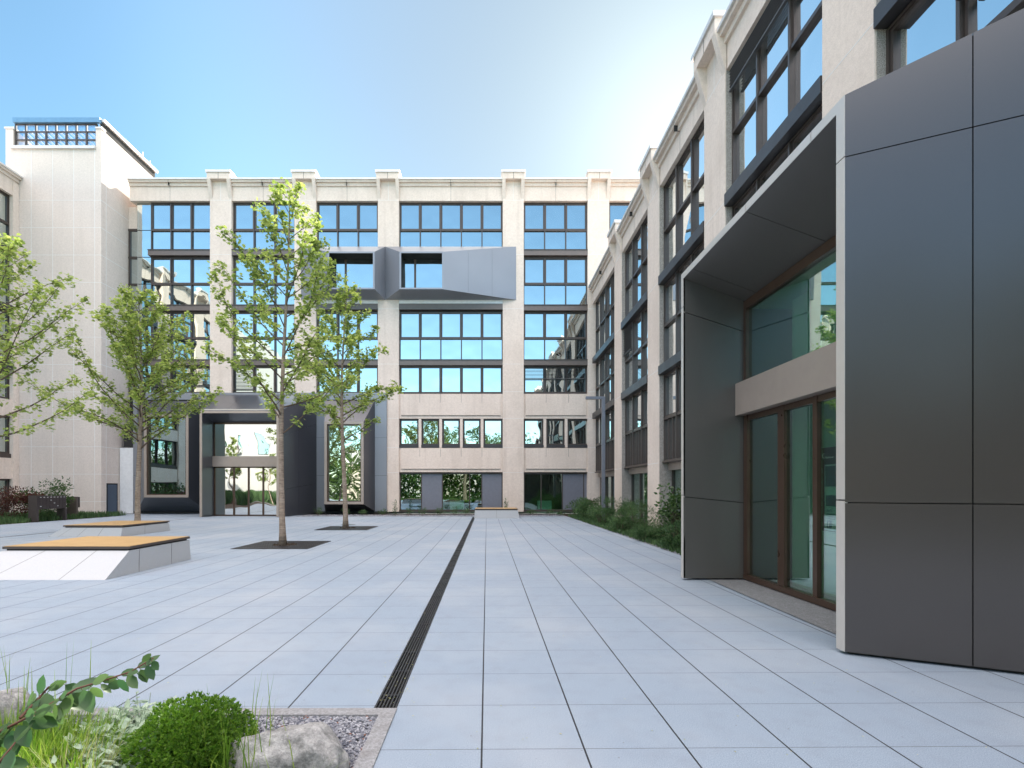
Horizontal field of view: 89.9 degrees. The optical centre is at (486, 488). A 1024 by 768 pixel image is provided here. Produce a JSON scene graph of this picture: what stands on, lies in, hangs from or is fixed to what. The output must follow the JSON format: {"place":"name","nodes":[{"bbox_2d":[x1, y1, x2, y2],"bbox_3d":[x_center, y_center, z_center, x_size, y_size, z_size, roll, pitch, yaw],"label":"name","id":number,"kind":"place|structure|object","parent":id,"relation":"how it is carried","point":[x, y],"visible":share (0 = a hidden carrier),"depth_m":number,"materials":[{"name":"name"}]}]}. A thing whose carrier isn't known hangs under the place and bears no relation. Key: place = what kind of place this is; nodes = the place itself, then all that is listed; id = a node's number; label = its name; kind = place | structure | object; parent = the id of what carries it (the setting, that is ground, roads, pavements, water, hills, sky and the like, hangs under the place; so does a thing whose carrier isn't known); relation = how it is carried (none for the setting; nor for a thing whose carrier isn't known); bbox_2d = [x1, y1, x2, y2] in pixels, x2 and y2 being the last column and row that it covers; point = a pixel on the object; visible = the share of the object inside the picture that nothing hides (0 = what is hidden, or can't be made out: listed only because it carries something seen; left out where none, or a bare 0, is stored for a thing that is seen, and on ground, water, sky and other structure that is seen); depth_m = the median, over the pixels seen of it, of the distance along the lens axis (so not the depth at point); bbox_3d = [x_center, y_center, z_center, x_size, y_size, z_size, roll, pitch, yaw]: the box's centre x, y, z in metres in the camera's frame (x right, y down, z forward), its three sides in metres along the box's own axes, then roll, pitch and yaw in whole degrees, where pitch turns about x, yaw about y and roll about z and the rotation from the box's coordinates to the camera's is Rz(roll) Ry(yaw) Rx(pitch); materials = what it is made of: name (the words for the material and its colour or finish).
{"place":"outdoors","nodes":[
{"label":"outdoors","id":0,"kind":"place"},
{"bbox_2d":[0,162,22,512],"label":"wing building","id":1,"kind":"structure","parent":0,"point":[10,179],"depth_m":29.57,"materials":[{"name":"concrete"}]},
{"bbox_2d":[0,190,8,240],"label":"window","id":2,"kind":"structure","parent":1,"relation":"in","point":[4,198],"depth_m":29.41,"materials":[{"name":"clear glass"}]},
{"bbox_2d":[0,415,8,453],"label":"window","id":3,"kind":"structure","parent":1,"relation":"in","point":[4,422],"depth_m":29.41,"materials":[{"name":"clear glass"}]},
{"bbox_2d":[59,716,205,753],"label":"gravel","id":4,"kind":"structure","parent":0,"point":[86,720],"depth_m":3.37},
{"bbox_2d":[0,646,90,735],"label":"grass stalks","id":5,"kind":"object","parent":4,"relation":"on","point":[8,687],"depth_m":2.93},
{"bbox_2d":[0,695,106,767],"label":"grass tuft","id":6,"kind":"object","parent":4,"relation":"on","point":[40,751],"visible":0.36,"depth_m":2.65,"materials":[{"name":"plant"}]},
{"bbox_2d":[0,704,126,767],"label":"grass tuft","id":7,"kind":"object","parent":4,"relation":"on","point":[108,720],"visible":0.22,"depth_m":2.76,"materials":[{"name":"plant"}]},
{"bbox_2d":[18,714,135,767],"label":"grass tuft","id":8,"kind":"object","parent":4,"relation":"on","point":[88,752],"visible":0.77,"depth_m":2.55,"materials":[{"name":"green grass blades"}]},
{"bbox_2d":[47,698,174,767],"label":"woolly plant","id":9,"kind":"object","parent":4,"relation":"on","point":[144,715],"visible":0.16,"depth_m":2.81,"materials":[{"name":"green plant"}]},
{"bbox_2d":[103,691,176,723],"bbox_3d":[-2.113,1.403,3.142,0.447,0.239,0.403,0,0,-38],"label":"woolly plant","id":10,"kind":"object","parent":4,"relation":"on","point":[137,703],"visible":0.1,"depth_m":3.19,"materials":[{"name":"green plant"}]},
{"bbox_2d":[124,513,324,514],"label":"ground","id":11,"kind":"structure","parent":0,"point":[182,513],"depth_m":32.97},
{"bbox_2d":[68,708,396,719],"bbox_3d":[-2.910,1.566,3.482,4.580,0.108,0.105,0,0,0],"label":"kerb edging","id":12,"kind":"object","parent":11,"relation":"on","point":[323,712],"visible":0.22,"depth_m":3.46,"materials":[{"name":"concrete"}]},
{"bbox_2d":[353,714,393,767],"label":"kerb edging","id":13,"kind":"object","parent":11,"relation":"on","point":[369,753],"visible":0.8,"depth_m":3.05,"materials":[{"name":"concrete"}]},
{"bbox_2d":[239,715,377,767],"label":"gravel","id":14,"kind":"structure","parent":0,"point":[359,729],"depth_m":3.29,"materials":[{"name":"gravel"}]},
{"bbox_2d":[225,721,348,767],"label":"boulder","id":15,"kind":"object","parent":14,"relation":"on","point":[315,744],"visible":0.86,"depth_m":2.65,"materials":[{"name":"stone"}]},
{"bbox_2d":[0,0,730,176],"label":"sky","id":16,"kind":"structure","parent":0,"point":[248,88],"materials":[{"name":"blue"}]},
{"bbox_2d":[302,514,563,515],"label":"gravel","id":17,"kind":"structure","parent":0,"point":[420,515],"depth_m":29.20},
{"bbox_2d":[0,514,1023,767],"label":"paving","id":18,"kind":"structure","parent":0,"point":[552,640],"depth_m":4.76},
{"bbox_2d":[28,496,66,521],"bbox_3d":[-20.710,0.910,24.185,0.420,1.220,1.670,0,0,0],"label":"mailbox unit","id":19,"kind":"object","parent":18,"relation":"on","point":[37,503],"visible":0.98,"depth_m":23.83,"materials":[{"name":"metal"}]},
{"bbox_2d":[0,233,97,441],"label":"young tree","id":20,"kind":"object","parent":18,"relation":"on","point":[9,273],"visible":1,"depth_m":14.01,"materials":[{"name":"green plant"}]},
{"bbox_2d":[4,117,157,512],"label":"stair tower","id":21,"kind":"structure","parent":18,"relation":"on","point":[75,203],"depth_m":30.00,"materials":[{"name":"concrete"}]},
{"bbox_2d":[0,536,190,579],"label":"bench","id":22,"kind":"object","parent":18,"relation":"on","point":[94,558],"visible":1,"depth_m":9.08,"materials":[{"name":"concrete"}]},
{"bbox_2d":[48,521,169,536],"bbox_3d":[-12.772,1.339,17.499,2.357,0.367,2.502,0,0,0],"label":"bench","id":23,"kind":"object","parent":18,"relation":"on","point":[118,528],"visible":0.95,"depth_m":16.36,"materials":[{"name":"concrete"}]},
{"bbox_2d":[13,283,224,520],"bbox_3d":[-13.851,-3.122,19.247,5.745,9.293,5.940,0,0,41],"label":"young tree","id":24,"kind":"object","parent":18,"relation":"on","point":[129,339],"visible":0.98,"depth_m":19.24,"materials":[{"name":"green plant"}]},
{"bbox_2d":[120,207,138,512],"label":"link building","id":25,"kind":"structure","parent":18,"relation":"on","point":[126,479],"depth_m":31.50,"materials":[{"name":"concrete"}]},
{"bbox_2d":[128,229,138,393],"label":"window","id":26,"kind":"structure","parent":25,"relation":"in","point":[132,257],"depth_m":32.33,"materials":[{"name":"glass"}]},
{"bbox_2d":[200,395,315,516],"bbox_3d":[-13.775,-2.136,29.454,6.650,7.288,3.848,0,0,0],"label":"entrance portal","id":27,"kind":"object","parent":18,"relation":"on","point":[239,455],"visible":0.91,"depth_m":28.75,"materials":[{"name":"grey metal"}]},
{"bbox_2d":[214,423,275,455],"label":"window","id":28,"kind":"structure","parent":27,"relation":"in","point":[230,439],"depth_m":28.75,"materials":[{"name":"clear glass"}]},
{"bbox_2d":[214,467,275,515],"bbox_3d":[-13.325,0.129,28.775,4.020,2.758,0.091,0,0,0],"label":"door","id":29,"kind":"structure","parent":27,"relation":"in","point":[238,491],"depth_m":28.77,"materials":[{"name":"glass"}]},
{"bbox_2d":[231,541,329,548],"bbox_3d":[-5.500,1.504,13.900,1.950,0.031,1.950,0,0,0],"label":"tree grate","id":30,"kind":"object","parent":18,"relation":"on","point":[289,545],"visible":0.88,"depth_m":13.70,"materials":[{"name":"metal"}]},
{"bbox_2d":[200,177,359,545],"bbox_3d":[-5.658,-3.418,14.149,3.764,9.888,4.662,0,0,0],"label":"young tree","id":31,"kind":"object","parent":30,"relation":"on","point":[257,274],"visible":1,"depth_m":13.64,"materials":[{"name":"green plant"}]},
{"bbox_2d":[0,514,663,548],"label":"planting bed","id":32,"kind":"object","parent":18,"relation":"in","point":[379,514],"visible":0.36,"depth_m":30.87,"materials":[{"name":"soil"}]},
{"bbox_2d":[0,485,45,517],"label":"shrub","id":33,"kind":"object","parent":32,"relation":"on","point":[13,498],"visible":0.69,"depth_m":24.23,"materials":[{"name":"red plant"}]},
{"bbox_2d":[5,476,74,513],"bbox_3d":[-22.015,0.444,25.485,2.600,2.253,2.852,0,0,0],"label":"shrub","id":34,"kind":"object","parent":32,"relation":"on","point":[63,488],"visible":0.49,"depth_m":25.53,"materials":[{"name":"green plant"}]},
{"bbox_2d":[0,510,126,524],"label":"bed grass","id":35,"kind":"structure","parent":32,"relation":"on","point":[82,514],"depth_m":25.57,"materials":[{"name":"green plant"}]},
{"bbox_2d":[573,496,610,516],"bbox_3d":[5.004,0.875,25.248,1.682,1.298,1.944,0,0,-21],"label":"shrub","id":36,"kind":"object","parent":32,"relation":"on","point":[584,504],"visible":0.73,"depth_m":25.01,"materials":[{"name":"green plant"}]},
{"bbox_2d":[586,396,604,510],"bbox_3d":[4.955,-1.350,23.400,0.870,5.740,0.140,0,0,0],"label":"street lamp","id":37,"kind":"object","parent":32,"relation":"on","point":[602,398],"visible":0.88,"depth_m":23.33,"materials":[{"name":"metal"}]},
{"bbox_2d":[586,503,612,522],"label":"shrub","id":38,"kind":"object","parent":32,"relation":"on","point":[600,515],"visible":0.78,"depth_m":21.77,"materials":[{"name":"green plant"}]},
{"bbox_2d":[568,514,680,554],"bbox_3d":[5.365,1.424,18.701,2.044,0.192,18.723,0,0,0],"label":"bed ground cover","id":39,"kind":"object","parent":32,"relation":"on","point":[605,525],"visible":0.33,"depth_m":17.30,"materials":[{"name":"green plant"}]},
{"bbox_2d":[602,496,647,519],"bbox_3d":[5.740,0.905,21.117,1.699,1.238,1.694,0,0,-40],"label":"shrub","id":40,"kind":"object","parent":32,"relation":"on","point":[622,504],"visible":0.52,"depth_m":21.07,"materials":[{"name":"green plant"}]},
{"bbox_2d":[608,503,659,528],"bbox_3d":[5.278,0.984,18.062,1.805,1.080,1.708,0,0,38],"label":"shrub","id":41,"kind":"object","parent":32,"relation":"on","point":[630,512],"visible":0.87,"depth_m":18.09,"materials":[{"name":"green plant"}]},
{"bbox_2d":[629,523,662,539],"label":"shrub","id":42,"kind":"object","parent":32,"relation":"on","point":[649,532],"visible":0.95,"depth_m":14.67,"materials":[{"name":"green plant"}]},
{"bbox_2d":[654,483,680,533],"bbox_3d":[5.256,0.694,14.359,1.120,1.741,1.132,0,0,-28],"label":"shrub","id":43,"kind":"object","parent":32,"relation":"on","point":[671,505],"visible":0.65,"depth_m":14.24,"materials":[{"name":"green plant"}]},
{"bbox_2d":[658,517,680,547],"bbox_3d":[4.951,1.091,12.687,1.268,0.867,1.312,0,0,0],"label":"shrub","id":44,"kind":"object","parent":32,"relation":"on","point":[674,539],"visible":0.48,"depth_m":12.75,"materials":[{"name":"green plant"}]},
{"bbox_2d":[316,526,377,529],"bbox_3d":[-5.400,1.504,19.850,1.950,0.031,1.950,0,0,0],"label":"tree grate","id":45,"kind":"object","parent":18,"relation":"on","point":[349,528],"visible":0.84,"depth_m":19.54,"materials":[{"name":"metal"}]},
{"bbox_2d":[282,282,406,527],"bbox_3d":[-5.649,-3.256,19.855,4.379,9.561,3.819,0,0,-25],"label":"young tree","id":46,"kind":"object","parent":45,"relation":"on","point":[344,308],"visible":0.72,"depth_m":19.63,"materials":[{"name":"green plant"}]},
{"bbox_2d":[127,169,639,513],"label":"office building","id":47,"kind":"structure","parent":18,"relation":"on","point":[491,407],"depth_m":31.71,"materials":[{"name":"concrete"}]},
{"bbox_2d":[137,401,202,510],"bbox_3d":[-19.285,-2.010,30.807,4.270,6.740,1.174,0,0,0],"label":"window box","id":48,"kind":"object","parent":47,"relation":"attached to","point":[170,471],"visible":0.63,"depth_m":30.42,"materials":[{"name":"grey metal"}]},
{"bbox_2d":[147,417,185,494],"bbox_3d":[-18.935,-1.965,30.510,2.350,4.650,0.480,0,0,0],"label":"window","id":49,"kind":"structure","parent":48,"relation":"in","point":[166,456],"depth_m":30.42,"materials":[{"name":"clear glass"}]},
{"bbox_2d":[151,203,209,248],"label":"window","id":50,"kind":"structure","parent":47,"relation":"in","point":[173,225],"depth_m":31.81,"materials":[{"name":"glass"}]},
{"bbox_2d":[151,257,209,303],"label":"window","id":51,"kind":"structure","parent":47,"relation":"in","point":[176,280],"depth_m":31.81,"materials":[{"name":"glass"}]},
{"bbox_2d":[151,312,209,358],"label":"window","id":52,"kind":"structure","parent":47,"relation":"in","point":[199,328],"depth_m":31.81,"materials":[{"name":"glass"}]},
{"bbox_2d":[151,366,209,392],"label":"window","id":53,"kind":"structure","parent":47,"relation":"in","point":[205,384],"depth_m":31.81,"materials":[{"name":"glass"}]},
{"bbox_2d":[233,203,293,248],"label":"window","id":54,"kind":"structure","parent":47,"relation":"in","point":[245,219],"depth_m":31.81,"materials":[{"name":"glass"}]},
{"bbox_2d":[233,257,293,303],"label":"window","id":55,"kind":"structure","parent":47,"relation":"in","point":[246,284],"depth_m":31.81,"materials":[{"name":"glass"}]},
{"bbox_2d":[233,312,293,358],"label":"window","id":56,"kind":"structure","parent":47,"relation":"in","point":[275,345],"depth_m":31.81,"materials":[{"name":"glass"}]},
{"bbox_2d":[233,366,293,392],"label":"window","id":57,"kind":"structure","parent":47,"relation":"in","point":[239,386],"depth_m":31.81,"materials":[{"name":"glass"}]},
{"bbox_2d":[317,203,377,246],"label":"window","id":58,"kind":"structure","parent":47,"relation":"in","point":[346,224],"depth_m":31.81,"materials":[{"name":"glass"}]},
{"bbox_2d":[317,312,377,358],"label":"window","id":59,"kind":"structure","parent":47,"relation":"in","point":[366,327],"depth_m":31.81,"materials":[{"name":"glass"}]},
{"bbox_2d":[317,366,377,392],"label":"window","id":60,"kind":"structure","parent":47,"relation":"in","point":[369,375],"depth_m":31.81,"materials":[{"name":"glass"}]},
{"bbox_2d":[324,401,374,510],"bbox_3d":[-8.385,-2.025,30.808,3.030,6.770,1.176,0,0,0],"label":"window box","id":61,"kind":"object","parent":47,"relation":"attached to","point":[360,465],"visible":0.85,"depth_m":30.42,"materials":[{"name":"grey metal"}]},
{"bbox_2d":[327,424,360,501],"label":"window","id":62,"kind":"structure","parent":61,"relation":"in","point":[352,448],"depth_m":30.42,"materials":[{"name":"glass"}]},
{"bbox_2d":[301,247,515,299],"bbox_3d":[-4.819,-13.265,30.915,13.230,3.270,1.169,0,0,0],"label":"bay window box","id":63,"kind":"object","parent":47,"relation":"attached to","point":[431,273],"visible":0.77,"depth_m":31.05,"materials":[{"name":"grey metal"}]},
{"bbox_2d":[333,259,372,287],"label":"window","id":64,"kind":"structure","parent":63,"relation":"in","point":[360,272],"depth_m":31.09,"materials":[{"name":"glass"}]},
{"bbox_2d":[403,259,441,287],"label":"window","id":65,"kind":"structure","parent":63,"relation":"in","point":[417,273],"depth_m":31.09,"materials":[{"name":"glass"}]},
{"bbox_2d":[399,419,418,447],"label":"window","id":66,"kind":"structure","parent":47,"relation":"in","point":[409,428],"depth_m":31.83,"materials":[{"name":"glass"}]},
{"bbox_2d":[421,419,438,447],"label":"window","id":67,"kind":"structure","parent":47,"relation":"in","point":[430,427],"depth_m":31.83,"materials":[{"name":"glass"}]},
{"bbox_2d":[442,419,459,447],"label":"window","id":68,"kind":"structure","parent":47,"relation":"in","point":[450,427],"depth_m":31.83,"materials":[{"name":"glass"}]},
{"bbox_2d":[400,203,502,246],"bbox_3d":[-2.221,-16.238,31.782,6.386,2.992,0.195,0,0,0],"label":"window","id":69,"kind":"structure","parent":47,"relation":"in","point":[421,224],"depth_m":31.81,"materials":[{"name":"glass"}]},
{"bbox_2d":[400,312,502,358],"bbox_3d":[-2.221,-9.474,31.782,6.386,3.008,0.195,0,0,0],"label":"window","id":70,"kind":"structure","parent":47,"relation":"in","point":[423,335],"depth_m":31.81,"materials":[{"name":"blue glass"}]},
{"bbox_2d":[400,366,502,393],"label":"window","id":71,"kind":"structure","parent":47,"relation":"in","point":[417,379],"depth_m":31.81,"materials":[{"name":"glass"}]},
{"bbox_2d":[463,419,480,447],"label":"window","id":72,"kind":"structure","parent":47,"relation":"in","point":[471,427],"depth_m":31.83,"materials":[{"name":"glass"}]},
{"bbox_2d":[483,419,502,447],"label":"window","id":73,"kind":"structure","parent":47,"relation":"in","point":[492,428],"depth_m":31.83,"materials":[{"name":"glass"}]},
{"bbox_2d":[524,419,543,447],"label":"window","id":74,"kind":"structure","parent":47,"relation":"in","point":[533,428],"depth_m":31.83,"materials":[{"name":"glass"}]},
{"bbox_2d":[524,203,586,248],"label":"window","id":75,"kind":"structure","parent":47,"relation":"in","point":[546,225],"depth_m":31.81,"materials":[{"name":"glass"}]},
{"bbox_2d":[524,257,586,303],"bbox_3d":[4.237,-12.844,31.782,3.930,3.008,0.195,0,0,0],"label":"window","id":76,"kind":"structure","parent":47,"relation":"in","point":[547,280],"depth_m":31.81,"materials":[{"name":"glass"}]},
{"bbox_2d":[524,312,586,358],"bbox_3d":[4.237,-9.474,31.782,3.930,3.008,0.195,0,0,0],"label":"window","id":77,"kind":"structure","parent":47,"relation":"in","point":[547,335],"depth_m":31.81,"materials":[{"name":"glass"}]},
{"bbox_2d":[524,366,586,393],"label":"window","id":78,"kind":"structure","parent":47,"relation":"in","point":[537,379],"depth_m":31.81,"materials":[{"name":"glass"}]},
{"bbox_2d":[546,419,564,447],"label":"window","id":79,"kind":"structure","parent":47,"relation":"in","point":[555,428],"depth_m":31.83,"materials":[{"name":"glass"}]},
{"bbox_2d":[568,419,587,447],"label":"window","id":80,"kind":"structure","parent":47,"relation":"in","point":[577,428],"depth_m":31.83,"materials":[{"name":"glass"}]},
{"bbox_2d":[609,203,629,229],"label":"window","id":81,"kind":"structure","parent":47,"relation":"in","point":[616,210],"depth_m":31.81,"materials":[{"name":"glass"}]},
{"bbox_2d":[374,517,474,707],"bbox_3d":[-0.705,1.543,15.720,0.150,0.054,24.360,0,0,0],"label":"drain channel","id":82,"kind":"object","parent":18,"relation":"on","point":[395,684],"visible":0.87,"depth_m":5.02,"materials":[{"name":"metal"}]},
{"bbox_2d":[474,508,518,517],"bbox_3d":[0.510,1.271,27.274,2.340,0.501,1.852,0,0,0],"label":"bench","id":83,"kind":"object","parent":18,"relation":"on","point":[496,513],"visible":1,"depth_m":26.38,"materials":[{"name":"concrete"}]},
{"bbox_2d":[711,580,835,633],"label":"threshold slab","id":84,"kind":"structure","parent":18,"relation":"on","point":[818,615],"depth_m":6.75,"materials":[{"name":"concrete"}]},
{"bbox_2d":[588,0,1023,526],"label":"wing building","id":85,"kind":"structure","parent":18,"relation":"on","point":[772,83],"depth_m":14.84,"materials":[{"name":"stone"}]},
{"bbox_2d":[596,272,613,352],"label":"window","id":86,"kind":"structure","parent":85,"relation":"in","point":[605,302],"depth_m":28.53,"materials":[{"name":"glass"}]},
{"bbox_2d":[596,343,613,409],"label":"window","id":87,"kind":"structure","parent":85,"relation":"in","point":[605,366],"depth_m":28.53,"materials":[{"name":"glass"}]},
{"bbox_2d":[596,407,613,471],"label":"window","id":88,"kind":"structure","parent":85,"relation":"in","point":[609,415],"depth_m":28.51,"materials":[{"name":"grey metal"}]},
{"bbox_2d":[623,304,647,389],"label":"window","id":89,"kind":"structure","parent":85,"relation":"in","point":[635,336],"depth_m":23.00,"materials":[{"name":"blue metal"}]},
{"bbox_2d":[625,214,647,316],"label":"window","id":90,"kind":"structure","parent":85,"relation":"in","point":[636,255],"depth_m":22.85,"materials":[{"name":"glass"}]},
{"bbox_2d":[625,386,647,466],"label":"window","id":91,"kind":"structure","parent":85,"relation":"in","point":[636,406],"depth_m":22.75,"materials":[{"name":"grey metal"}]},
{"bbox_2d":[664,364,680,460],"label":"window","id":92,"kind":"structure","parent":85,"relation":"in","point":[672,379],"depth_m":18.44,"materials":[{"name":"grey metal"}]},
{"bbox_2d":[664,119,703,268],"bbox_3d":[6.692,-9.655,17.210,0.195,3.370,3.992,0,0,0],"label":"window","id":93,"kind":"structure","parent":85,"relation":"in","point":[684,188],"depth_m":17.33,"materials":[{"name":"glass"}]},
{"bbox_2d":[664,240,703,361],"bbox_3d":[6.692,-6.110,17.210,0.195,3.020,3.992,0,0,0],"label":"window","id":94,"kind":"structure","parent":85,"relation":"in","point":[672,289],"depth_m":18.34,"materials":[{"name":"glass"}]},
{"bbox_2d":[729,0,821,183],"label":"window","id":95,"kind":"structure","parent":85,"relation":"in","point":[780,60],"depth_m":12.00,"materials":[{"name":"glass"}]},
{"bbox_2d":[732,104,821,217],"bbox_3d":[6.692,-6.110,11.860,0.195,3.020,3.992,0,0,0],"label":"window","id":96,"kind":"structure","parent":85,"relation":"in","point":[812,122],"depth_m":11.65,"materials":[{"name":"brown metal"}]},
{"bbox_2d":[886,0,1023,74],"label":"window","id":97,"kind":"structure","parent":85,"relation":"in","point":[924,27],"depth_m":7.69,"materials":[{"name":"glass"}]},
{"bbox_2d":[681,8,1023,673],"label":"entrance portal","id":98,"kind":"object","parent":18,"relation":"on","point":[852,282],"visible":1,"depth_m":4.57,"materials":[{"name":"grey metal"}]},
{"bbox_2d":[743,390,835,610],"bbox_3d":[4.325,0.140,6.678,0.110,2.710,3.715,0,0,0],"label":"door","id":99,"kind":"structure","parent":98,"relation":"in","point":[782,411],"depth_m":7.38,"materials":[{"name":"brown metal"}]},
{"bbox_2d":[744,235,835,379],"bbox_3d":[4.330,-2.435,6.670,0.100,1.370,3.740,0,0,0],"label":"window frame","id":100,"kind":"structure","parent":98,"relation":"in","point":[828,248],"depth_m":7.65,"materials":[{"name":"brown metal"}]},
{"bbox_2d":[822,446,836,531],"bbox_3d":[4.344,0.005,6.218,0.015,1.070,0.835,0,0,0],"label":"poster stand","id":101,"kind":"object","parent":98,"relation":"attached to","point":[829,499],"visible":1,"depth_m":6.50,"materials":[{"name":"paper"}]},
{"label":"planting soil","id":102,"kind":"structure","parent":0,"visible":0},
{"bbox_2d":[0,687,29,729],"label":"boulder","id":103,"kind":"object","parent":102,"relation":"on","point":[6,700],"visible":0.23,"depth_m":2.94,"materials":[{"name":"stone"}]},
{"bbox_2d":[5,711,129,767],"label":"grass tuft","id":104,"kind":"object","parent":102,"relation":"on","point":[75,756],"visible":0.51,"depth_m":2.61,"materials":[{"name":"plant"}]},
{"bbox_2d":[0,653,159,767],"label":"leafy branch shrub","id":105,"kind":"object","parent":102,"relation":"on","point":[37,714],"visible":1,"depth_m":1.98,"materials":[{"name":"green plant"}]},
{"bbox_2d":[34,725,152,767],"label":"woolly plant","id":106,"kind":"object","parent":102,"relation":"on","point":[76,746],"visible":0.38,"depth_m":2.57,"materials":[{"name":"green plant"}]},
{"bbox_2d":[116,690,258,767],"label":"clipped shrub","id":107,"kind":"object","parent":102,"relation":"on","point":[184,730],"visible":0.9,"depth_m":2.61,"materials":[{"name":"green plant"}]},
{"bbox_2d":[199,674,278,767],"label":"grass stalks","id":108,"kind":"object","parent":102,"relation":"on","point":[226,753],"depth_m":2.56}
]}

